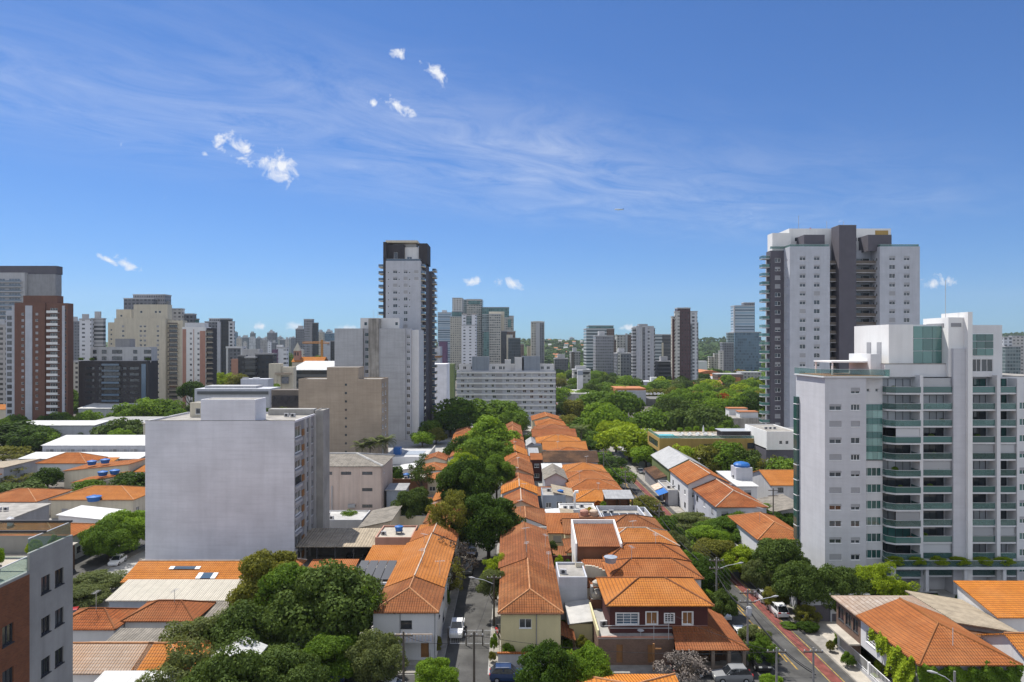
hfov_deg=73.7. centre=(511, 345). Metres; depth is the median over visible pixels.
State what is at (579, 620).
flat annex
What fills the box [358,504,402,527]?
annex
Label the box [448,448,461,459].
tiled house
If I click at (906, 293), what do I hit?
window
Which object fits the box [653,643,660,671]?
short post
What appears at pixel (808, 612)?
broadleaf tree
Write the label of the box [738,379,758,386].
park tree
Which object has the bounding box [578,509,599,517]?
tank house
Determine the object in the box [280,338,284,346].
skyline tower
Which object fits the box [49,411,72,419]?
broadleaf tree
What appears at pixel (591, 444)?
broadleaf tree
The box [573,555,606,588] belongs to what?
yard annex
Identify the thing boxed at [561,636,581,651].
garden path
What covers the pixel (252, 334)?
skyline tower
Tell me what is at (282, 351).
apartment block
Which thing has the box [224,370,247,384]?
broadleaf tree
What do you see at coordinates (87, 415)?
broadleaf tree
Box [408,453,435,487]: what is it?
conifer tree
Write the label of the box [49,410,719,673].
paved yards
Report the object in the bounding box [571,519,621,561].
house
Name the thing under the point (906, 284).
window
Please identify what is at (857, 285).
window
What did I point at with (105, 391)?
window
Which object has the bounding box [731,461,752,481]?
tank tower
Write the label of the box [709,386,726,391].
park tree
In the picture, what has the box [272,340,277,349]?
skyline tower
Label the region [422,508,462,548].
tiled house
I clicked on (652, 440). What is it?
window
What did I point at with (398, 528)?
water tank
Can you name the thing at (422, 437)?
broadleaf tree
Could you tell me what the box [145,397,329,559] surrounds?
apartment block
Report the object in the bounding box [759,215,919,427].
apartment tower
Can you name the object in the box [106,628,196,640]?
shed
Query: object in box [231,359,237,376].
apartment block
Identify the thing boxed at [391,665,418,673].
pavement
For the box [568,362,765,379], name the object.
valley woods
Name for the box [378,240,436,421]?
apartment tower
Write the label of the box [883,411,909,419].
window
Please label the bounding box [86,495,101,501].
water tank
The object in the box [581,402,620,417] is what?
broadleaf tree
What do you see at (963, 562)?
shrub
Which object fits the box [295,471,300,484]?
window
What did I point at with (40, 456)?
shed
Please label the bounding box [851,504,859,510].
window
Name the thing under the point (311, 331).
skyline tower
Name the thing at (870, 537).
window
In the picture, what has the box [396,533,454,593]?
tiled house
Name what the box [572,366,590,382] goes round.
building
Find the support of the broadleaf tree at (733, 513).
on the paved yards at (941, 592)
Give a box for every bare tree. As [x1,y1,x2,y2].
[438,536,478,582]
[447,557,465,590]
[651,649,711,681]
[755,455,776,470]
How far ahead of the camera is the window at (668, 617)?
84.50 m
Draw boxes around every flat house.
[330,510,369,527]
[541,488,565,508]
[545,508,573,512]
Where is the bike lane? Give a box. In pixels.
[556,403,841,681]
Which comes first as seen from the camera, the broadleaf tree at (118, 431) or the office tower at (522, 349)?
the broadleaf tree at (118, 431)
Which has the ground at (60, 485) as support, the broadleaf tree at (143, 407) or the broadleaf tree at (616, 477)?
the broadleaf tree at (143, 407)
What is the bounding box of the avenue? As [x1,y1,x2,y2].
[558,414,853,681]
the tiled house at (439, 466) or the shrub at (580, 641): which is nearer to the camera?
the shrub at (580, 641)
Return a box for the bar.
[644,466,666,490]
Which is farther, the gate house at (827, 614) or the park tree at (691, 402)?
the park tree at (691, 402)
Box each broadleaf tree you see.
[0,414,28,425]
[0,420,57,441]
[0,446,34,460]
[0,466,35,484]
[0,478,47,492]
[6,427,59,451]
[19,432,59,450]
[26,467,64,487]
[36,414,62,419]
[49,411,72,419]
[70,479,108,491]
[71,409,103,419]
[73,389,78,412]
[73,401,78,411]
[73,569,129,588]
[73,583,112,607]
[77,517,139,559]
[89,417,143,434]
[103,509,144,549]
[105,404,141,417]
[107,428,136,434]
[109,471,144,485]
[118,397,166,415]
[134,635,216,681]
[142,399,185,415]
[157,607,231,651]
[164,408,185,416]
[176,381,204,404]
[177,644,281,681]
[199,598,295,656]
[217,371,236,384]
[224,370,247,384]
[225,548,309,608]
[248,648,330,681]
[251,561,324,638]
[260,642,299,668]
[265,558,384,651]
[289,353,293,366]
[301,632,357,681]
[340,510,357,516]
[343,628,409,681]
[350,576,387,628]
[390,486,433,518]
[393,466,403,478]
[409,431,435,446]
[414,647,458,681]
[418,419,442,431]
[427,427,447,443]
[431,396,496,425]
[433,409,471,436]
[435,454,498,501]
[442,435,468,459]
[447,451,480,465]
[450,492,525,560]
[454,435,501,461]
[463,414,521,441]
[469,399,526,423]
[476,566,504,600]
[481,454,516,499]
[482,548,504,599]
[485,440,513,461]
[498,410,530,431]
[513,638,579,681]
[523,432,531,439]
[556,402,576,415]
[558,399,586,417]
[559,414,577,426]
[566,417,589,429]
[567,643,614,681]
[576,391,609,405]
[577,429,593,437]
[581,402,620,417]
[582,383,603,392]
[582,430,607,440]
[582,438,604,451]
[583,404,631,430]
[593,423,655,459]
[595,420,636,451]
[597,390,645,416]
[597,450,615,459]
[598,456,630,470]
[605,467,637,486]
[629,407,677,430]
[629,445,655,467]
[630,494,665,517]
[652,515,685,534]
[655,408,705,430]
[667,380,679,391]
[667,530,693,552]
[672,443,702,457]
[673,512,710,532]
[674,383,688,390]
[679,406,733,430]
[682,549,702,564]
[685,525,729,545]
[687,444,725,474]
[691,537,740,569]
[693,516,741,542]
[693,556,731,591]
[694,378,713,383]
[702,588,713,603]
[707,416,740,430]
[707,588,738,616]
[709,440,750,470]
[716,393,730,400]
[718,544,754,578]
[722,511,744,518]
[727,449,765,470]
[737,624,772,649]
[741,557,776,588]
[745,633,779,665]
[751,538,810,576]
[759,672,783,681]
[762,586,789,605]
[764,456,792,468]
[766,511,792,527]
[771,560,828,610]
[779,621,797,628]
[793,604,822,623]
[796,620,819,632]
[815,563,854,611]
[836,565,877,594]
[854,561,904,594]
[879,580,920,594]
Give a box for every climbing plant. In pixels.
[868,628,886,668]
[884,637,915,681]
[917,662,976,681]
[969,660,1023,681]
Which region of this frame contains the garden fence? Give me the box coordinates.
[837,635,890,681]
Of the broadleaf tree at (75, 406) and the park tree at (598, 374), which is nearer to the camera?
the broadleaf tree at (75, 406)
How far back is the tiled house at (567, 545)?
112.98 m
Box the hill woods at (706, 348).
[525,332,1023,363]
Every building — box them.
[0,520,72,681]
[195,385,279,409]
[241,377,273,386]
[271,389,298,407]
[450,364,454,398]
[556,389,588,405]
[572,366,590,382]
[641,377,656,385]
[646,396,659,405]
[648,428,753,452]
[712,371,761,384]
[723,407,761,427]
[745,424,792,461]
[793,280,1023,593]
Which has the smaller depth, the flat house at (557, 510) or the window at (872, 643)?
the window at (872, 643)
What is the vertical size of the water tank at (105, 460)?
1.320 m
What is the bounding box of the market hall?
[296,361,334,388]
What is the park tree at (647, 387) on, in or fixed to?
on the ground at (60, 485)
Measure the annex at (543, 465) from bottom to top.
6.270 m
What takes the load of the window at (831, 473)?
in the apartment building at (849, 452)
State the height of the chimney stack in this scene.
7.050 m
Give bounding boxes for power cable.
[406,636,760,653]
[600,450,804,653]
[605,451,807,647]
[605,454,810,653]
[605,459,811,670]
[606,461,815,674]
[607,451,817,650]
[666,611,772,650]
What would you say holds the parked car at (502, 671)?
on the cross street at (486, 678)
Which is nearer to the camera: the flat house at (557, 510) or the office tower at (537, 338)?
the flat house at (557, 510)
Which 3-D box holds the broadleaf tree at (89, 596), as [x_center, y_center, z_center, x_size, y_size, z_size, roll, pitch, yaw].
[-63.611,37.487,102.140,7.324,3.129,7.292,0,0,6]
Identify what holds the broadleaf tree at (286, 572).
on the paved yards at (129, 564)
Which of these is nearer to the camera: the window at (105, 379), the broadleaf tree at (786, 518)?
the broadleaf tree at (786, 518)
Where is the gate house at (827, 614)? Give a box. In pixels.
[800,590,869,621]
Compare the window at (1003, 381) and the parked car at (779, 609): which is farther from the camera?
the window at (1003, 381)
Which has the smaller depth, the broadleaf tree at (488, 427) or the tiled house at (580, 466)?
the tiled house at (580, 466)
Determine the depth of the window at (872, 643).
80.06 m
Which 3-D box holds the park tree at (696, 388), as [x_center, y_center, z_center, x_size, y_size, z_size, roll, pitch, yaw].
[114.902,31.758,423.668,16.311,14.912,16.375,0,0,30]
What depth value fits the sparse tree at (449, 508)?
120.77 m
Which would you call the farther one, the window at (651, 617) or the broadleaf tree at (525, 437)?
the broadleaf tree at (525, 437)
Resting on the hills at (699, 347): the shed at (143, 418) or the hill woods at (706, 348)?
the hill woods at (706, 348)
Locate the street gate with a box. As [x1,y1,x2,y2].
[448,629,498,645]
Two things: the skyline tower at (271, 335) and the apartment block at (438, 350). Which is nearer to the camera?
the apartment block at (438, 350)
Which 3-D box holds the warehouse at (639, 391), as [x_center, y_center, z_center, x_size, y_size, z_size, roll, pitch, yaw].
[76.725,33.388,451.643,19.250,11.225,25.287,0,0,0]
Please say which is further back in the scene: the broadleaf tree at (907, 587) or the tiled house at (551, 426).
the tiled house at (551, 426)
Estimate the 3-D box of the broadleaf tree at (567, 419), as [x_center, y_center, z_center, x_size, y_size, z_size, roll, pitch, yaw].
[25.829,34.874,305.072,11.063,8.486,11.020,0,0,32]
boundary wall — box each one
[400,515,426,527]
[421,445,435,466]
[497,652,571,665]
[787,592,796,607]
[878,591,937,594]
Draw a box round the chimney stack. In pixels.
[589,579,601,608]
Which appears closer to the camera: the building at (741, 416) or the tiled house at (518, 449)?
the tiled house at (518, 449)
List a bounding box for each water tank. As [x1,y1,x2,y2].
[6,516,13,525]
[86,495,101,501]
[87,460,96,464]
[97,470,107,475]
[100,458,109,463]
[109,469,119,474]
[395,525,402,532]
[604,555,616,563]
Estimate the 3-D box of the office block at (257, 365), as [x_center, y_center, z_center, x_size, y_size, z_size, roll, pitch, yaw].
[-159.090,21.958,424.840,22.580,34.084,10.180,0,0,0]
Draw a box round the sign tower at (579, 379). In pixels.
[577,370,582,388]
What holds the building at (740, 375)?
on the ground at (60, 485)
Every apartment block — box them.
[0,319,5,403]
[73,361,78,392]
[79,339,157,407]
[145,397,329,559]
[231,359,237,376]
[269,363,295,388]
[272,345,288,366]
[299,366,387,453]
[335,318,423,439]
[435,347,441,362]
[435,363,449,409]
[527,346,530,355]
[553,354,568,370]
[569,348,579,369]
[708,353,717,368]
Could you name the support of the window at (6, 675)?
in the brick building at (36, 615)
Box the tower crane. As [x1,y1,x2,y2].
[302,340,329,356]
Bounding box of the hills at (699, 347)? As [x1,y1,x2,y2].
[106,336,1007,357]
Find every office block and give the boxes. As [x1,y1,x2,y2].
[226,346,245,373]
[238,353,276,377]
[242,349,262,356]
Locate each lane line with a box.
[624,483,786,661]
[633,476,844,681]
[633,482,829,681]
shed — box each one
[0,404,5,418]
[0,459,38,483]
[15,420,108,436]
[18,452,144,460]
[41,435,144,451]
[56,505,126,522]
[77,403,137,417]
[94,671,177,681]
[98,416,163,425]
[105,579,242,607]
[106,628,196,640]
[199,601,234,618]
[211,637,267,656]
[295,528,380,558]
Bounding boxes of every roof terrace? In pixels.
[596,506,644,516]
[639,507,651,516]
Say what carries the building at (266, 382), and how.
on the ground at (60, 485)
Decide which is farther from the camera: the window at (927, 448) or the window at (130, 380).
the window at (130, 380)
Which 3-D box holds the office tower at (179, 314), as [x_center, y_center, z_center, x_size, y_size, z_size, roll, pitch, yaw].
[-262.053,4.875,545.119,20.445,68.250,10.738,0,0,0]
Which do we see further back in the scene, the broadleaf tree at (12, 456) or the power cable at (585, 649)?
the broadleaf tree at (12, 456)
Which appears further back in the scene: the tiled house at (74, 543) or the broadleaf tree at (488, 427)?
the broadleaf tree at (488, 427)
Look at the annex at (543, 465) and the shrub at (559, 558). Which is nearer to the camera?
the shrub at (559, 558)
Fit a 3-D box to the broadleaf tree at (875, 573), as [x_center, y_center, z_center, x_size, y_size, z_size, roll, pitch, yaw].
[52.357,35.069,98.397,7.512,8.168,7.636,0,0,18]
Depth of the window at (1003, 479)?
109.19 m
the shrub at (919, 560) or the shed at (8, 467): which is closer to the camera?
the shrub at (919, 560)
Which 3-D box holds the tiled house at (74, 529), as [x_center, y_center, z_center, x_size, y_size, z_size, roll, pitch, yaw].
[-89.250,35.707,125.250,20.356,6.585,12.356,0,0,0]
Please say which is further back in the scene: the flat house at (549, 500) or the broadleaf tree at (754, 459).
the broadleaf tree at (754, 459)
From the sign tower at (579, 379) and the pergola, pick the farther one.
the sign tower at (579, 379)
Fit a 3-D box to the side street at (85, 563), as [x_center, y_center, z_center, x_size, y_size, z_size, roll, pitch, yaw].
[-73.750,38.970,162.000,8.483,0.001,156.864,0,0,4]
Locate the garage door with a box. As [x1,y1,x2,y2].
[814,605,829,620]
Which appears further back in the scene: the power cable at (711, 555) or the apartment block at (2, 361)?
the apartment block at (2, 361)
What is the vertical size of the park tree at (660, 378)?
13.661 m
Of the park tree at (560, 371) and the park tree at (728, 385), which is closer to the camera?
the park tree at (728, 385)
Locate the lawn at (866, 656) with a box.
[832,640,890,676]
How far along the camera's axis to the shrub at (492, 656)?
83.61 m
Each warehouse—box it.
[330,452,394,511]
[611,386,645,404]
[698,361,706,369]
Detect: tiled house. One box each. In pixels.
[0,488,72,514]
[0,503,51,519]
[0,523,94,558]
[35,452,107,471]
[48,485,144,517]
[64,458,144,487]
[71,471,130,487]
[73,542,77,569]
[73,607,138,641]
[73,641,167,681]
[108,457,119,461]
[120,560,242,582]
[120,599,215,627]
[132,640,213,672]
[134,465,144,475]
[240,558,306,577]
[308,559,358,568]
[373,576,444,659]
[384,551,451,624]
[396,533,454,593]
[409,522,458,559]
[418,523,460,563]
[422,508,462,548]
[423,462,447,472]
[424,451,448,462]
[428,472,441,494]
[432,492,441,501]
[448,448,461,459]
[452,434,464,441]
[454,427,474,433]
[497,558,563,651]
[498,521,553,568]
[500,479,537,496]
[502,472,534,485]
[503,488,538,507]
[504,438,525,448]
[504,452,529,461]
[505,421,521,429]
[508,426,522,435]
[508,457,533,474]
[513,444,527,454]
[513,506,546,526]
[525,437,535,453]
[529,453,542,480]
[531,412,561,427]
[531,428,576,438]
[533,424,568,427]
[534,418,566,425]
[535,434,580,452]
[537,486,567,507]
[541,441,587,462]
[542,450,598,464]
[545,513,578,545]
[549,447,586,449]
[551,546,566,554]
[560,518,604,537]
[562,462,606,471]
[562,538,571,555]
[565,470,614,480]
[565,478,622,490]
[573,489,630,507]
[575,673,678,681]
[598,514,664,529]
[601,557,704,587]
[602,542,691,562]
[617,527,679,545]
[669,460,732,511]
[692,478,768,518]
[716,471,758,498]
[728,512,793,550]
[753,469,792,498]
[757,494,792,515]
[953,580,1023,631]
[976,632,1023,681]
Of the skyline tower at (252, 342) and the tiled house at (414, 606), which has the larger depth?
the skyline tower at (252, 342)
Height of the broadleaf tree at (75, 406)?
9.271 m
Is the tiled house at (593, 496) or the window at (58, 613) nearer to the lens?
the window at (58, 613)
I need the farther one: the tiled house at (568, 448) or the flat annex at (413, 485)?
the tiled house at (568, 448)
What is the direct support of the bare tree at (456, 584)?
on the paved yards at (129, 564)
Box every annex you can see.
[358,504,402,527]
[365,545,404,564]
[365,565,395,593]
[375,525,417,544]
[385,483,409,506]
[393,473,428,491]
[401,463,416,472]
[528,448,538,461]
[541,463,561,485]
[541,463,567,485]
[551,484,572,502]
[556,562,586,619]
[565,599,592,645]
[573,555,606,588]
[905,590,1018,632]
[967,629,1011,657]
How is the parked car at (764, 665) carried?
on the avenue
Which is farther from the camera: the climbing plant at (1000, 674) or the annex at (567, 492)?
the annex at (567, 492)
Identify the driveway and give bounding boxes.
[814,621,863,648]
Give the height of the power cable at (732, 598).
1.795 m
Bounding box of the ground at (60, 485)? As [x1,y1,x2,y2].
[0,369,846,674]
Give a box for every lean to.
[561,621,575,650]
[587,578,598,598]
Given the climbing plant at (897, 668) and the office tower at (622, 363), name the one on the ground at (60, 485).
the office tower at (622, 363)
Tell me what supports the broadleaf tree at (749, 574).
on the avenue
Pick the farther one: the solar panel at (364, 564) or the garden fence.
the solar panel at (364, 564)
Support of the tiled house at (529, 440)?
on the paved yards at (129, 564)
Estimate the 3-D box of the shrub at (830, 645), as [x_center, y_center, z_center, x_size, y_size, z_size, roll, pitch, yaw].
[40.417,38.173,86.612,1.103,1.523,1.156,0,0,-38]
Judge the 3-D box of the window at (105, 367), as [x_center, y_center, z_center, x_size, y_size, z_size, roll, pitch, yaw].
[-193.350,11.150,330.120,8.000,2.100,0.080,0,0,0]
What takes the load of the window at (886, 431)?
in the apartment building at (849, 452)
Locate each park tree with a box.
[555,369,565,374]
[556,372,566,378]
[556,377,566,386]
[556,387,571,402]
[561,385,576,388]
[566,371,571,378]
[566,377,576,385]
[575,389,595,392]
[585,378,601,387]
[591,371,600,380]
[591,372,597,378]
[596,381,615,385]
[598,386,612,393]
[599,375,617,383]
[615,375,642,386]
[641,385,653,389]
[645,379,670,388]
[646,388,665,395]
[649,376,671,381]
[653,397,685,412]
[656,391,679,401]
[663,384,683,391]
[663,387,678,396]
[666,375,690,381]
[670,388,688,395]
[671,377,693,388]
[674,397,689,407]
[676,391,707,402]
[682,400,708,410]
[686,403,716,409]
[687,385,708,391]
[692,382,715,390]
[692,398,728,413]
[698,373,709,378]
[700,379,721,385]
[702,390,721,405]
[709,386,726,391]
[720,374,735,383]
[720,388,740,396]
[724,382,738,387]
[725,393,759,410]
[729,382,749,390]
[737,391,765,409]
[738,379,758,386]
[742,388,764,392]
[753,377,765,384]
[757,408,765,417]
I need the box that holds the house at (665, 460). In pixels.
[651,446,708,481]
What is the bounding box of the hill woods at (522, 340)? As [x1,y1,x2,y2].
[106,338,529,355]
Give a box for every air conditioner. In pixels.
[560,569,566,573]
[600,620,606,626]
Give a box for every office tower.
[79,311,105,360]
[123,294,171,309]
[172,308,199,322]
[204,318,234,374]
[438,310,451,362]
[439,341,447,362]
[450,298,463,369]
[461,314,476,363]
[464,299,482,355]
[482,307,513,330]
[482,312,503,363]
[500,331,515,363]
[508,335,520,363]
[521,344,523,356]
[531,321,544,363]
[583,325,615,368]
[593,331,613,374]
[614,348,630,377]
[615,333,630,352]
[631,324,654,379]
[655,334,670,360]
[655,356,670,378]
[671,307,697,380]
[718,333,733,372]
[729,302,760,370]
[1002,336,1023,373]
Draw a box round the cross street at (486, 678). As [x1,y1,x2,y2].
[344,671,759,681]
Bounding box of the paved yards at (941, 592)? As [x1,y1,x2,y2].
[618,428,956,681]
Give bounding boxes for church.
[291,342,327,366]
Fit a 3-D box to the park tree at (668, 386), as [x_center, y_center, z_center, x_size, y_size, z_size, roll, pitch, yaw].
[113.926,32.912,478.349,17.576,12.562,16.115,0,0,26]
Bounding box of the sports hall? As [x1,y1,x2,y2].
[698,369,719,373]
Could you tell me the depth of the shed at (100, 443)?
221.73 m
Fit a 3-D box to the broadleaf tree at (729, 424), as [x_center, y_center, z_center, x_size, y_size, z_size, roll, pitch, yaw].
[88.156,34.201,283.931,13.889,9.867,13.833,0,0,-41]
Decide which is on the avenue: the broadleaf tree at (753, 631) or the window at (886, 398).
the broadleaf tree at (753, 631)
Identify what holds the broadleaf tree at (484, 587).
on the paved yards at (129, 564)
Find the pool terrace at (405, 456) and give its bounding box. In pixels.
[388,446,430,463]
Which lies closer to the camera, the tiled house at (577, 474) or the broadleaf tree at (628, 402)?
the tiled house at (577, 474)
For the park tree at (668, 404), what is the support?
on the ground at (60, 485)
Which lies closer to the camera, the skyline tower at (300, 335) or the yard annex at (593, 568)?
the yard annex at (593, 568)
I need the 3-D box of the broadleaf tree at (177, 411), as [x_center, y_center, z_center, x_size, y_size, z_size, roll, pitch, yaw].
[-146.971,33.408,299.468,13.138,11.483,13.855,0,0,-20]
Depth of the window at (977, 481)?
109.19 m
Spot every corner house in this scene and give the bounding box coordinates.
[589,576,749,671]
[827,595,1022,681]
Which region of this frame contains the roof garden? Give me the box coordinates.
[552,555,571,567]
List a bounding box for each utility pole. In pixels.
[394,631,412,681]
[465,631,483,681]
[469,575,500,625]
[621,470,629,489]
[709,557,743,590]
[739,589,777,664]
[767,647,785,681]
[768,488,777,514]
[803,647,822,681]
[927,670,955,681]
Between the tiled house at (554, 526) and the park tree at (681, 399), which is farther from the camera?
the park tree at (681, 399)
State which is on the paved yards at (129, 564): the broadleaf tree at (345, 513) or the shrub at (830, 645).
the broadleaf tree at (345, 513)
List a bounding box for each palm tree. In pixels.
[350,440,373,452]
[359,437,380,452]
[367,436,389,452]
[376,434,396,453]
[574,423,592,440]
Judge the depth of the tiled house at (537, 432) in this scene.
249.44 m
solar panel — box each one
[358,560,369,573]
[365,560,378,574]
[373,560,387,579]
[381,560,396,579]
[530,443,540,446]
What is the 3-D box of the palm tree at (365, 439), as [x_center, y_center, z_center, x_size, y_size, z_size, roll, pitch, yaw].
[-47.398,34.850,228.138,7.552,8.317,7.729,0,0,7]
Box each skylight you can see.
[169,566,200,568]
[195,572,217,578]
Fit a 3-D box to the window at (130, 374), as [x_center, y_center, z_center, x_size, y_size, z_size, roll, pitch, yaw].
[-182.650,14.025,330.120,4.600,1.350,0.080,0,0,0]
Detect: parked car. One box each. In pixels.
[108,554,126,565]
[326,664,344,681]
[344,553,355,558]
[360,552,368,559]
[379,677,401,681]
[449,617,464,637]
[462,559,473,574]
[467,545,476,556]
[489,662,521,681]
[636,468,644,473]
[671,660,707,677]
[711,663,753,681]
[720,611,731,619]
[731,625,744,638]
[749,648,771,671]
[753,589,763,603]
[767,601,789,617]
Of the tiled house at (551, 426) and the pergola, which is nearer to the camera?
the pergola
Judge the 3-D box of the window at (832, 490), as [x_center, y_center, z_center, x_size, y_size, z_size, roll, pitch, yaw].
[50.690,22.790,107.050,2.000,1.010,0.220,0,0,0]
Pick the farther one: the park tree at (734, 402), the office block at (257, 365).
the office block at (257, 365)
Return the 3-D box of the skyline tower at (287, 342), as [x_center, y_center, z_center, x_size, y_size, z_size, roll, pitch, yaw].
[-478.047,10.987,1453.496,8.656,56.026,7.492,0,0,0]
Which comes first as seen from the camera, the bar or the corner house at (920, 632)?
the corner house at (920, 632)
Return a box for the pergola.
[602,490,633,505]
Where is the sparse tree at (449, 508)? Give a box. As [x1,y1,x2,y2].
[425,489,476,540]
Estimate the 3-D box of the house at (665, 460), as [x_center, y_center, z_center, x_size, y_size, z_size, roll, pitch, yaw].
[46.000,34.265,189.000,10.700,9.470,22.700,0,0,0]
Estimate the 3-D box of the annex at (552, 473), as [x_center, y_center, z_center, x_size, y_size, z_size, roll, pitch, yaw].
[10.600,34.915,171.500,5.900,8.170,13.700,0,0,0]
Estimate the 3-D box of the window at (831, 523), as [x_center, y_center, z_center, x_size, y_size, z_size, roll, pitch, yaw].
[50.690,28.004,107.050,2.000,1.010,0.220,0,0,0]
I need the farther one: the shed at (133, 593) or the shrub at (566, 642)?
the shed at (133, 593)
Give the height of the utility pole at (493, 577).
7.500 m
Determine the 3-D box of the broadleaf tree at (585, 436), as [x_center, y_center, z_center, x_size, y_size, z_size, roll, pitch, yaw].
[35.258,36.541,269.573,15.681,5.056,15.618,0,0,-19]
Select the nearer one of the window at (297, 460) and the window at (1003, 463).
the window at (1003, 463)
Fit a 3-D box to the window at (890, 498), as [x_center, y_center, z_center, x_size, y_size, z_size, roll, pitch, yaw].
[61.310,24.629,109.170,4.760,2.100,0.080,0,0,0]
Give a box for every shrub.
[0,548,4,562]
[24,539,43,552]
[47,535,60,543]
[437,636,441,650]
[447,586,450,604]
[488,651,495,661]
[490,633,497,649]
[502,643,515,651]
[549,540,557,549]
[554,554,562,565]
[561,638,574,651]
[575,634,587,650]
[594,500,601,506]
[693,426,699,430]
[825,640,834,651]
[833,637,841,646]
[840,650,856,666]
[874,659,887,674]
[884,556,904,565]
[909,556,926,564]
[929,555,949,565]
[950,556,971,565]
[973,556,993,565]
[992,557,1016,565]
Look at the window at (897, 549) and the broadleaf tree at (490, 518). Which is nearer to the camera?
the window at (897, 549)
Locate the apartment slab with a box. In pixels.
[456,356,555,423]
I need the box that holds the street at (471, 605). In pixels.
[445,483,500,673]
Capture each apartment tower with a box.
[0,266,62,322]
[6,296,72,419]
[108,304,186,404]
[182,323,216,407]
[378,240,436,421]
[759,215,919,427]
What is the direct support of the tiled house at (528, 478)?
on the paved yards at (129, 564)
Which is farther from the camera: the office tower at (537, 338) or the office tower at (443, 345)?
the office tower at (537, 338)
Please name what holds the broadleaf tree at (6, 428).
on the ground at (60, 485)
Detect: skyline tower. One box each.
[73,317,78,360]
[236,336,242,345]
[241,335,249,348]
[249,337,255,348]
[250,331,255,337]
[256,336,261,348]
[260,338,268,352]
[267,330,276,341]
[268,341,271,352]
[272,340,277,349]
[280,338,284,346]
[285,337,289,355]
[291,336,295,356]
[296,326,303,348]
[301,349,304,356]
[304,319,318,356]
[319,330,324,355]
[323,341,334,360]
[325,329,334,340]
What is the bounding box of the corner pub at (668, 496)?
[651,480,677,505]
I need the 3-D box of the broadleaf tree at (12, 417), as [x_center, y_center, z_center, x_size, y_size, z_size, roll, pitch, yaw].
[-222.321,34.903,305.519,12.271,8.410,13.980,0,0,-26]
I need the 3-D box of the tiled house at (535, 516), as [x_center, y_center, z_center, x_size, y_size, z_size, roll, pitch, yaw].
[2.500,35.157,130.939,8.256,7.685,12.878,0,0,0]
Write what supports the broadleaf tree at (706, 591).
on the pavement at (640, 669)
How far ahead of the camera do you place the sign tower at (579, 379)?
480.00 m
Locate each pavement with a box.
[93,546,144,570]
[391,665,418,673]
[436,540,468,657]
[489,494,741,673]
[609,446,856,681]
[827,652,871,681]
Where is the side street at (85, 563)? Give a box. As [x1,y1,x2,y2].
[73,539,144,577]
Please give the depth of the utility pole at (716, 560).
95.44 m
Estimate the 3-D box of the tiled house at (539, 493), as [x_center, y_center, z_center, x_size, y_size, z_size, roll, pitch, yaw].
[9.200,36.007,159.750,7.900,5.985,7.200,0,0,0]
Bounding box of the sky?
[0,0,1023,344]
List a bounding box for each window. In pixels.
[2,623,14,648]
[2,667,11,681]
[41,574,51,595]
[41,615,51,636]
[41,656,51,678]
[55,567,64,588]
[55,607,64,628]
[55,646,64,668]
[104,366,119,369]
[104,372,119,375]
[104,378,119,381]
[104,384,119,387]
[104,390,119,393]
[104,396,119,399]
[112,350,121,353]
[112,356,121,359]
[129,367,138,369]
[129,373,138,375]
[129,379,138,381]
[129,385,138,387]
[129,391,138,393]
[295,425,301,437]
[295,441,301,453]
[295,456,300,468]
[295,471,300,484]
[295,487,301,500]
[295,502,301,516]
[295,517,300,531]
[295,533,300,547]
[341,472,350,474]
[362,472,371,474]
[362,488,371,490]
[362,504,371,507]
[401,620,411,628]
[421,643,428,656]
[519,619,531,628]
[553,536,560,542]
[616,614,637,624]
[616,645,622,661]
[646,612,656,624]
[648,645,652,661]
[649,436,657,446]
[665,614,673,622]
[681,651,693,659]
[683,612,692,624]
[703,651,722,655]
[747,443,753,448]
[777,487,783,492]
[793,396,798,539]
[814,256,819,260]
[814,282,819,286]
[814,291,819,295]
[814,300,819,304]
[814,309,819,313]
[814,344,819,348]
[814,353,819,357]
[829,404,841,410]
[829,421,840,426]
[829,438,840,443]
[829,454,841,460]
[829,471,840,476]
[829,487,841,493]
[829,504,841,510]
[829,521,840,526]
[829,537,841,543]
[829,554,841,560]
[838,606,843,622]
[845,612,850,628]
[851,388,859,393]
[851,404,859,410]
[851,421,859,426]
[851,438,859,443]
[851,454,859,460]
[851,471,859,476]
[851,487,859,493]
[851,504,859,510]
[851,521,859,526]
[851,537,859,543]
[851,554,859,560]
[852,618,857,634]
[856,284,868,286]
[856,293,868,295]
[856,310,868,312]
[856,319,868,321]
[865,631,874,648]
[866,468,881,476]
[866,484,880,492]
[866,501,881,509]
[866,517,881,525]
[866,533,880,541]
[866,550,881,558]
[883,379,909,386]
[883,395,909,402]
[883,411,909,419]
[883,428,895,435]
[883,444,909,452]
[883,460,909,469]
[883,477,909,486]
[883,493,909,503]
[883,509,895,519]
[883,526,909,536]
[883,542,909,553]
[889,256,894,260]
[889,282,894,286]
[889,291,894,295]
[889,300,894,304]
[889,309,894,313]
[904,256,909,260]
[904,282,909,286]
[904,291,909,295]
[904,300,909,304]
[904,309,909,313]
[923,395,943,402]
[923,411,943,419]
[923,428,943,435]
[923,444,943,452]
[923,477,943,485]
[923,494,943,501]
[923,511,943,518]
[923,527,943,535]
[973,359,980,371]
[973,379,985,385]
[973,395,985,402]
[973,411,985,419]
[973,428,985,435]
[973,461,985,468]
[973,477,985,485]
[973,494,985,501]
[973,511,985,518]
[973,544,985,551]
[982,359,992,371]
[1001,379,1005,385]
[1001,395,1005,402]
[1001,411,1005,419]
[1001,428,1005,435]
[1001,461,1005,468]
[1001,477,1005,485]
[1001,494,1005,501]
[1001,511,1005,518]
[1001,544,1005,551]
[1020,402,1023,409]
[1020,451,1023,458]
[1020,500,1023,507]
[1020,516,1023,523]
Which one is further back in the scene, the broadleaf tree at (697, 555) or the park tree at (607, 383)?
the park tree at (607, 383)

